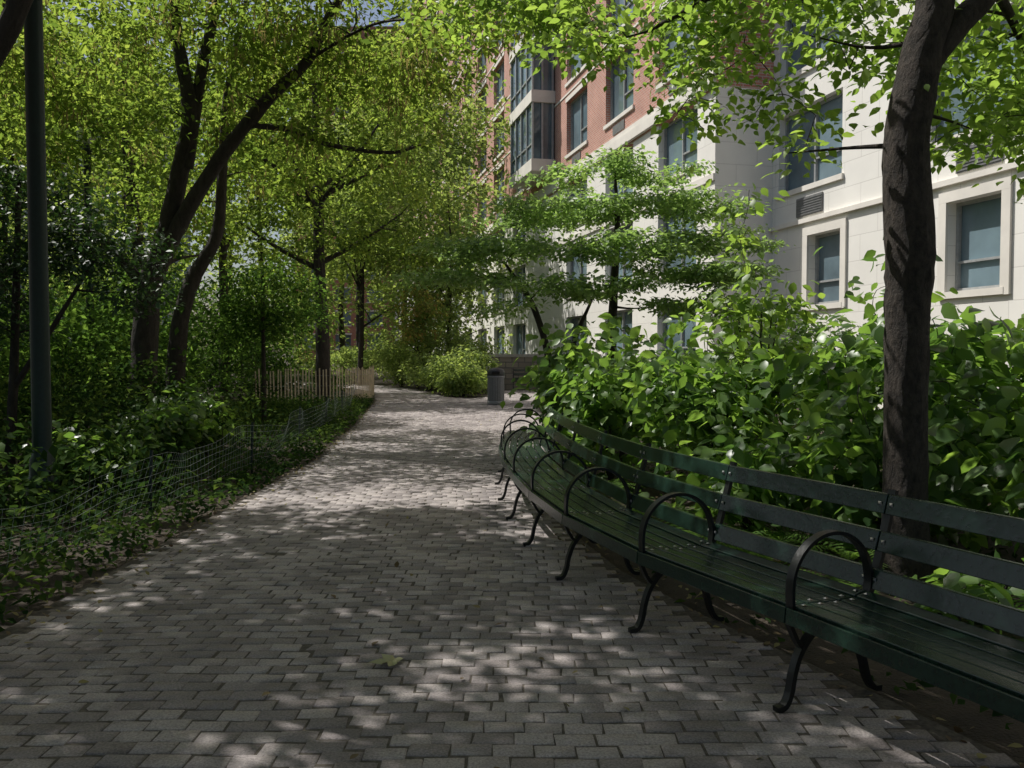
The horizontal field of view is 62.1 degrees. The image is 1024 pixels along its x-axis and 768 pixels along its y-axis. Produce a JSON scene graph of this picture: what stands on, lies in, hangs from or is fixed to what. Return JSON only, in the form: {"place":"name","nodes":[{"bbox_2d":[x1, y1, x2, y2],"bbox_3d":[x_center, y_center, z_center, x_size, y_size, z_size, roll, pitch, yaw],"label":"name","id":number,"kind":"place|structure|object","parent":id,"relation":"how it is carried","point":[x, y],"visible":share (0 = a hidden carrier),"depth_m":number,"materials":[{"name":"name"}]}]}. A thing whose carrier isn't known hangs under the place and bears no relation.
{"place":"outdoors","nodes":[
{"label":"outdoors","id":0,"kind":"place"},
{"bbox_2d":[3,72,170,344],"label":"window glass","id":1,"kind":"object","parent":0,"point":[108,172],"visible":0.02,"depth_m":69.64,"materials":[{"name":"glass"}]},
{"bbox_2d":[22,0,411,353],"label":"sky","id":2,"kind":"structure","parent":0,"point":[380,17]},
{"bbox_2d":[302,56,382,347],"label":"window glass","id":3,"kind":"object","parent":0,"point":[348,317],"visible":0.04,"depth_m":117.99,"materials":[{"name":"glass"}]},
{"bbox_2d":[0,380,1020,767],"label":"paved path","id":4,"kind":"structure","parent":0,"point":[190,656],"depth_m":4.22,"materials":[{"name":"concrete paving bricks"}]},
{"bbox_2d":[370,654,402,666],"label":"maple leaf","id":5,"kind":"object","parent":4,"relation":"on","point":[390,660],"visible":1,"depth_m":4.08,"materials":[{"name":"green plant"}]},
{"bbox_2d":[487,368,504,404],"bbox_3d":[-0.460,0.058,24.316,0.510,1.060,0.517,0,2,0],"label":"trash can","id":6,"kind":"object","parent":4,"relation":"on","point":[495,379],"visible":0.92,"depth_m":24.12,"materials":[{"name":"black plastic"}]},
{"bbox_2d":[0,401,1023,767],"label":"fallen leaves","id":7,"kind":"object","parent":4,"relation":"on","point":[956,729],"visible":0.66,"depth_m":5.08,"materials":[{"name":"brown plant"}]},
{"bbox_2d":[512,368,534,388],"bbox_3d":[0.575,-0.145,32.058,1.128,0.892,0.671,0,2,0],"label":"park bench","id":8,"kind":"object","parent":4,"relation":"on","point":[518,374],"visible":0.24,"depth_m":31.79,"materials":[{"name":"green paint"}]},
{"bbox_2d":[495,398,1023,722],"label":"curved park bench","id":9,"kind":"object","parent":4,"relation":"on","point":[978,665],"visible":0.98,"depth_m":3.88,"materials":[{"name":"green paint"}]},
{"bbox_2d":[0,354,1023,762],"bbox_3d":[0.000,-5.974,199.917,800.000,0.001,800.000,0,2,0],"label":"ground","id":10,"kind":"structure","parent":0,"point":[990,732],"depth_m":5.48,"materials":[{"name":"soil"}]},
{"bbox_2d":[0,432,16,464],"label":"shrub","id":11,"kind":"object","parent":10,"relation":"on","point":[3,454],"visible":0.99,"depth_m":8.31,"materials":[{"name":"green plant"}]},
{"bbox_2d":[0,0,32,66],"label":"linden tree","id":12,"kind":"object","parent":10,"relation":"on","point":[13,15],"visible":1,"depth_m":4.25,"materials":[{"name":"brown plant"}]},
{"bbox_2d":[0,50,63,166],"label":"maple tree","id":13,"kind":"object","parent":10,"relation":"on","point":[11,121],"visible":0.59,"depth_m":11.14,"materials":[{"name":"green plant"}]},
{"bbox_2d":[0,1,78,260],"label":"maple tree","id":14,"kind":"object","parent":10,"relation":"on","point":[23,130],"visible":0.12,"depth_m":17.89,"materials":[{"name":"green plant"}]},
{"bbox_2d":[24,0,59,509],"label":"street lamp","id":15,"kind":"object","parent":10,"relation":"on","point":[40,369],"visible":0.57,"depth_m":8.20,"materials":[{"name":"black metal"}]},
{"bbox_2d":[76,124,95,412],"bbox_3d":[-10.000,-2.746,20.111,0.450,7.080,0.450,0,2,0],"label":"street lamp","id":16,"kind":"object","parent":10,"relation":"on","point":[88,151],"visible":0.3,"depth_m":19.98,"materials":[{"name":"black metal"}]},
{"bbox_2d":[16,415,160,490],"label":"shrub","id":17,"kind":"object","parent":10,"relation":"on","point":[78,444],"visible":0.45,"depth_m":8.97,"materials":[{"name":"green plant"}]},
{"bbox_2d":[0,0,180,353],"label":"maple tree","id":18,"kind":"object","parent":10,"relation":"on","point":[64,153],"visible":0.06,"depth_m":24.80,"materials":[{"name":"green plant"}]},
{"bbox_2d":[0,154,198,474],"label":"holly tree","id":19,"kind":"object","parent":10,"relation":"on","point":[84,267],"visible":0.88,"depth_m":10.46,"materials":[{"name":"green plant"}]},
{"bbox_2d":[0,0,273,296],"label":"maple tree","id":20,"kind":"object","parent":10,"relation":"on","point":[130,167],"visible":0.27,"depth_m":20.73,"materials":[{"name":"green plant"}]},
{"bbox_2d":[0,239,313,431],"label":"understorey shrubs","id":21,"kind":"object","parent":10,"relation":"on","point":[117,332],"visible":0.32,"depth_m":18.10,"materials":[{"name":"green plant"}]},
{"bbox_2d":[102,399,218,463],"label":"shrub","id":22,"kind":"object","parent":10,"relation":"on","point":[184,424],"visible":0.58,"depth_m":11.30,"materials":[{"name":"green plant"}]},
{"bbox_2d":[0,328,351,535],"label":"undergrowth","id":23,"kind":"object","parent":10,"relation":"on","point":[96,405],"visible":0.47,"depth_m":11.26,"materials":[{"name":"green plant"}]},
{"bbox_2d":[0,387,355,582],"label":"wire fence","id":24,"kind":"object","parent":10,"relation":"on","point":[151,465],"visible":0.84,"depth_m":7.83,"materials":[{"name":"black metal"}]},
{"bbox_2d":[112,371,244,445],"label":"shrub","id":25,"kind":"object","parent":10,"relation":"on","point":[182,394],"visible":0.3,"depth_m":12.93,"materials":[{"name":"green plant"}]},
{"bbox_2d":[0,392,374,631],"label":"ivy groundcover","id":26,"kind":"object","parent":10,"relation":"on","point":[327,429],"visible":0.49,"depth_m":8.13,"materials":[{"name":"green plant"}]},
{"bbox_2d":[70,0,380,397],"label":"locust tree","id":27,"kind":"object","parent":10,"relation":"on","point":[195,274],"visible":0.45,"depth_m":16.31,"materials":[{"name":"green plant"}]},
{"bbox_2d":[78,19,383,391],"bbox_3d":[-10.134,-6.504,30.937,10.699,13.780,10.669,0,2,0],"label":"maple tree","id":28,"kind":"object","parent":10,"relation":"on","point":[223,255],"visible":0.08,"depth_m":30.69,"materials":[{"name":"green plant"}]},
{"bbox_2d":[167,254,351,424],"bbox_3d":[-5.101,-0.964,18.421,4.141,3.645,4.315,-1,3,-31],"label":"holly tree","id":29,"kind":"object","parent":10,"relation":"on","point":[265,316],"visible":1,"depth_m":17.80,"materials":[{"name":"green plant"}]},
{"bbox_2d":[1,1,526,378],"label":"distant trees","id":30,"kind":"object","parent":10,"relation":"on","point":[342,336],"visible":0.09,"depth_m":48.18,"materials":[{"name":"green plant"}]},
{"bbox_2d":[0,0,568,412],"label":"locust tree","id":31,"kind":"object","parent":10,"relation":"on","point":[178,212],"visible":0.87,"depth_m":13.28,"materials":[{"name":"green plant"}]},
{"bbox_2d":[255,366,373,401],"bbox_3d":[-5.321,-0.043,27.026,1.868,1.058,6.166,1,2,24],"label":"wooden slat fence","id":32,"kind":"object","parent":10,"relation":"on","point":[367,381],"visible":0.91,"depth_m":25.29,"materials":[{"name":"brown wood"}]},
{"bbox_2d":[167,20,463,400],"bbox_3d":[-5.844,-5.202,25.966,8.923,11.553,7.071,0,2,0],"label":"pin oak tree","id":33,"kind":"object","parent":10,"relation":"on","point":[318,248],"visible":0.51,"depth_m":25.45,"materials":[{"name":"green plant"}]},
{"bbox_2d":[312,343,385,383],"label":"shrub","id":34,"kind":"object","parent":10,"relation":"on","point":[349,356],"visible":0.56,"depth_m":39.66,"materials":[{"name":"green plant"}]},
{"bbox_2d":[264,72,472,385],"bbox_3d":[-6.785,-6.866,37.736,10.138,13.998,10.801,0,2,0],"label":"birch tree","id":35,"kind":"object","parent":10,"relation":"on","point":[359,279],"visible":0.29,"depth_m":36.82,"materials":[{"name":"green plant"}]},
{"bbox_2d":[361,341,434,387],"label":"shrub","id":36,"kind":"object","parent":10,"relation":"on","point":[382,357],"visible":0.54,"depth_m":36.44,"materials":[{"name":"green plant"}]},
{"bbox_2d":[357,329,438,380],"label":"shrub","id":37,"kind":"object","parent":10,"relation":"on","point":[382,344],"visible":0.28,"depth_m":39.68,"materials":[{"name":"green plant"}]},
{"bbox_2d":[382,282,459,388],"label":"crape myrtle","id":38,"kind":"object","parent":10,"relation":"on","point":[420,313],"visible":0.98,"depth_m":34.72,"materials":[{"name":"green plant"}]},
{"bbox_2d":[343,38,507,362],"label":"birch tree","id":39,"kind":"object","parent":10,"relation":"on","point":[467,141],"visible":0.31,"depth_m":43.56,"materials":[{"name":"green plant"}]},
{"bbox_2d":[395,347,457,390],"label":"shrub","id":40,"kind":"object","parent":10,"relation":"on","point":[418,361],"visible":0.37,"depth_m":33.46,"materials":[{"name":"green plant"}]},
{"bbox_2d":[398,327,474,369],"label":"shrub","id":41,"kind":"object","parent":10,"relation":"on","point":[441,340],"visible":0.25,"depth_m":35.75,"materials":[{"name":"green plant"}]},
{"bbox_2d":[373,154,510,350],"bbox_3d":[-2.865,-5.013,38.184,6.060,10.260,5.903,-2,3,-42],"label":"birch tree","id":42,"kind":"object","parent":10,"relation":"on","point":[449,295],"visible":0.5,"depth_m":38.05,"materials":[{"name":"green plant"}]},
{"bbox_2d":[411,348,480,394],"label":"shrub","id":43,"kind":"object","parent":10,"relation":"on","point":[445,365],"visible":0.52,"depth_m":30.57,"materials":[{"name":"green plant"}]},
{"bbox_2d":[427,361,488,396],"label":"shrub","id":44,"kind":"object","parent":10,"relation":"on","point":[463,382],"visible":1,"depth_m":28.93,"materials":[{"name":"green plant"}]},
{"bbox_2d":[444,330,500,384],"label":"shrub","id":45,"kind":"object","parent":10,"relation":"on","point":[481,348],"visible":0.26,"depth_m":34.47,"materials":[{"name":"green plant"}]},
{"bbox_2d":[447,344,504,392],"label":"shrub","id":46,"kind":"object","parent":10,"relation":"on","point":[484,358],"visible":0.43,"depth_m":31.38,"materials":[{"name":"green plant"}]},
{"bbox_2d":[491,357,539,390],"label":"wall","id":47,"kind":"structure","parent":10,"relation":"on","point":[519,363],"depth_m":33.60,"materials":[{"name":"stone"}]},
{"bbox_2d":[489,354,600,356],"bbox_3d":[3.075,-1.131,33.831,7.990,0.118,0.620,0,2,0],"label":"coping","id":48,"kind":"object","parent":47,"relation":"on","point":[517,355],"visible":0.14,"depth_m":33.52,"materials":[{"name":"grey stone"}]},
{"bbox_2d":[500,315,622,456],"bbox_3d":[0.779,0.048,12.063,1.866,2.058,1.704,1,2,30],"label":"hydrangea shrub","id":49,"kind":"object","parent":10,"relation":"on","point":[543,384],"visible":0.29,"depth_m":11.87,"materials":[{"name":"green plant"}]},
{"bbox_2d":[379,141,795,444],"bbox_3d":[1.262,-1.415,13.852,6.598,4.904,3.726,0,2,0],"label":"dogwood tree","id":50,"kind":"object","parent":10,"relation":"on","point":[472,249],"visible":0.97,"depth_m":13.29,"materials":[{"name":"green plant"}]},
{"bbox_2d":[533,317,670,451],"bbox_3d":[1.428,0.020,12.984,2.127,2.118,2.098,1,2,18],"label":"hydrangea shrub","id":51,"kind":"object","parent":10,"relation":"on","point":[626,330],"visible":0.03,"depth_m":13.03,"materials":[{"name":"green plant"}]},
{"bbox_2d":[523,309,699,482],"bbox_3d":[1.186,0.147,9.853,2.225,2.029,2.036,0,2,0],"label":"hydrangea shrub","id":52,"kind":"object","parent":10,"relation":"on","point":[605,407],"visible":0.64,"depth_m":9.57,"materials":[{"name":"green plant"}]},
{"bbox_2d":[620,346,714,369],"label":"shrub","id":53,"kind":"object","parent":10,"relation":"on","point":[713,363],"visible":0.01,"depth_m":16.48,"materials":[{"name":"green plant"}]},
{"bbox_2d":[603,298,781,446],"bbox_3d":[2.498,-0.032,10.852,2.574,2.297,2.291,-2,3,-39],"label":"hydrangea shrub","id":54,"kind":"object","parent":10,"relation":"on","point":[680,324],"visible":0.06,"depth_m":10.97,"materials":[{"name":"green plant"}]},
{"bbox_2d":[384,0,1023,596],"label":"shade tree","id":55,"kind":"object","parent":10,"relation":"on","point":[924,48],"visible":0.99,"depth_m":6.00,"materials":[{"name":"green plant"}]},
{"bbox_2d":[394,0,1023,409],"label":"limestone walls","id":56,"kind":"structure","parent":10,"relation":"on","point":[736,162],"depth_m":23.78,"materials":[{"name":"beige stone"}]},
{"bbox_2d":[394,0,791,290],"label":"brick walls","id":57,"kind":"structure","parent":56,"relation":"on","point":[598,109],"depth_m":34.78,"materials":[{"name":"red brick"}]},
{"bbox_2d":[397,75,1002,289],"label":"vents","id":58,"kind":"object","parent":56,"relation":"attached to","point":[809,204],"visible":0.48,"depth_m":22.39,"materials":[{"name":"grey metal"}]},
{"bbox_2d":[397,0,1023,321],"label":"trim","id":59,"kind":"structure","parent":56,"relation":"attached to","point":[638,128],"depth_m":22.44,"materials":[{"name":"stone"}]},
{"bbox_2d":[398,0,1022,357],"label":"window frames","id":60,"kind":"structure","parent":56,"relation":"attached to","point":[958,262],"depth_m":32.56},
{"bbox_2d":[402,0,1023,353],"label":"window glass","id":61,"kind":"object","parent":60,"relation":"in","point":[981,229],"visible":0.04,"depth_m":23.80,"materials":[{"name":"glass"}]},
{"bbox_2d":[599,315,843,483],"bbox_3d":[2.027,0.268,8.431,2.479,1.881,2.296,-2,3,-39],"label":"hydrangea shrub","id":62,"kind":"object","parent":10,"relation":"on","point":[726,403],"visible":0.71,"depth_m":8.16,"materials":[{"name":"green plant"}]},
{"bbox_2d":[639,398,845,552],"bbox_3d":[1.865,0.755,6.984,1.717,1.270,1.574,1,3,32],"label":"hydrangea shrub","id":63,"kind":"object","parent":10,"relation":"on","point":[739,451],"visible":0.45,"depth_m":6.75,"materials":[{"name":"green plant"}]},
{"bbox_2d":[674,183,848,453],"bbox_3d":[2.603,-0.457,9.044,1.554,3.278,1.571,-1,2,-17],"label":"viburnum shrub","id":64,"kind":"object","parent":10,"relation":"on","point":[780,311],"visible":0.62,"depth_m":8.80,"materials":[{"name":"green plant"}]},
{"bbox_2d":[711,307,862,434],"bbox_3d":[4.458,-0.050,14.103,3.020,2.423,2.907,0,2,0],"label":"shrub","id":65,"kind":"object","parent":10,"relation":"on","point":[803,327],"visible":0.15,"depth_m":14.05,"materials":[{"name":"green plant"}]},
{"bbox_2d":[551,422,1023,729],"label":"groundcover","id":66,"kind":"object","parent":10,"relation":"on","point":[912,686],"visible":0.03,"depth_m":4.66,"materials":[{"name":"green plant"}]},
{"bbox_2d":[583,478,642,495],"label":"fern","id":67,"kind":"object","parent":66,"relation":"on","point":[614,480],"visible":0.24,"depth_m":8.94,"materials":[{"name":"green plant"}]},
{"bbox_2d":[612,498,687,513],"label":"fern","id":68,"kind":"object","parent":66,"relation":"on","point":[633,509],"visible":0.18,"depth_m":7.57,"materials":[{"name":"green plant"}]},
{"bbox_2d":[640,502,741,526],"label":"fern","id":69,"kind":"object","parent":66,"relation":"on","point":[695,511],"visible":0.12,"depth_m":7.48,"materials":[{"name":"green plant"}]},
{"bbox_2d":[643,514,756,544],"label":"fern","id":70,"kind":"object","parent":66,"relation":"on","point":[689,531],"visible":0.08,"depth_m":6.64,"materials":[{"name":"green plant"}]},
{"bbox_2d":[688,530,787,551],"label":"fern","id":71,"kind":"object","parent":66,"relation":"on","point":[721,543],"visible":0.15,"depth_m":6.35,"materials":[{"name":"green plant"}]},
{"bbox_2d":[701,537,832,565],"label":"fern","id":72,"kind":"object","parent":66,"relation":"on","point":[752,553],"visible":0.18,"depth_m":5.87,"materials":[{"name":"green plant"}]},
{"bbox_2d":[718,525,824,552],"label":"fern","id":73,"kind":"object","parent":66,"relation":"on","point":[779,536],"visible":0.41,"depth_m":6.47,"materials":[{"name":"green plant"}]},
{"bbox_2d":[778,534,874,560],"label":"fern","id":74,"kind":"object","parent":66,"relation":"on","point":[846,552],"visible":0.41,"depth_m":6.10,"materials":[{"name":"green plant"}]},
{"bbox_2d":[800,561,917,604],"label":"fern","id":75,"kind":"object","parent":66,"relation":"on","point":[839,580],"visible":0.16,"depth_m":5.29,"materials":[{"name":"green plant"}]},
{"bbox_2d":[985,587,1023,609],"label":"fern","id":76,"kind":"object","parent":66,"relation":"on","point":[1018,604],"visible":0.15,"depth_m":4.75,"materials":[{"name":"green plant"}]},
{"bbox_2d":[756,279,1023,544],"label":"hydrangea shrub","id":77,"kind":"object","parent":10,"relation":"on","point":[860,364],"visible":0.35,"depth_m":6.95,"materials":[{"name":"green plant"}]},
{"bbox_2d":[759,348,1023,571],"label":"hydrangea shrub","id":78,"kind":"object","parent":10,"relation":"on","point":[861,469],"visible":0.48,"depth_m":6.16,"materials":[{"name":"green plant"}]},
{"bbox_2d":[793,238,1023,431],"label":"hydrangea shrub","id":79,"kind":"object","parent":10,"relation":"on","point":[868,256],"visible":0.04,"depth_m":9.88,"materials":[{"name":"green plant"}]},
{"bbox_2d":[911,572,1014,634],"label":"hosta","id":80,"kind":"object","parent":10,"relation":"on","point":[951,581],"visible":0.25,"depth_m":4.47,"materials":[{"name":"green plant"}]},
{"bbox_2d":[919,548,1023,604],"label":"hosta","id":81,"kind":"object","parent":10,"relation":"on","point":[972,582],"visible":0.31,"depth_m":4.75,"materials":[{"name":"green plant"}]},
{"bbox_2d":[932,386,1023,560],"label":"hydrangea shrub","id":82,"kind":"object","parent":10,"relation":"on","point":[996,427],"visible":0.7,"depth_m":5.63,"materials":[{"name":"green plant"}]},
{"bbox_2d":[935,304,1023,499],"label":"hydrangea shrub","id":83,"kind":"object","parent":10,"relation":"on","point":[1018,372],"visible":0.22,"depth_m":7.00,"materials":[{"name":"green plant"}]},
{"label":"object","id":84,"kind":"object","parent":10,"relation":"on","visible":0},
{"bbox_2d":[293,26,403,362],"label":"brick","id":85,"kind":"object","parent":84,"relation":"on","point":[353,328],"depth_m":117.66,"materials":[{"name":"red brick"}]},
{"bbox_2d":[303,61,382,345],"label":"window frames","id":86,"kind":"structure","parent":85,"relation":"attached to","point":[350,288],"depth_m":117.89,"materials":[{"name":"grey metal"}]},
{"bbox_2d":[307,52,382,348],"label":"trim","id":87,"kind":"structure","parent":85,"relation":"attached to","point":[349,287],"depth_m":117.68,"materials":[{"name":"stone"}]},
{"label":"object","id":88,"kind":"object","parent":10,"relation":"on","visible":0},
{"bbox_2d":[8,57,190,351],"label":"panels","id":89,"kind":"object","parent":88,"relation":"attached to","point":[189,266],"visible":0.02,"depth_m":70.72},
{"bbox_2d":[11,107,169,301],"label":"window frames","id":90,"kind":"structure","parent":89,"relation":"attached to","point":[135,165],"depth_m":70.44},
{"bbox_2d":[13,77,172,353],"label":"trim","id":91,"kind":"structure","parent":89,"relation":"attached to","point":[117,202],"depth_m":71.08,"materials":[{"name":"stone"}]}
]}

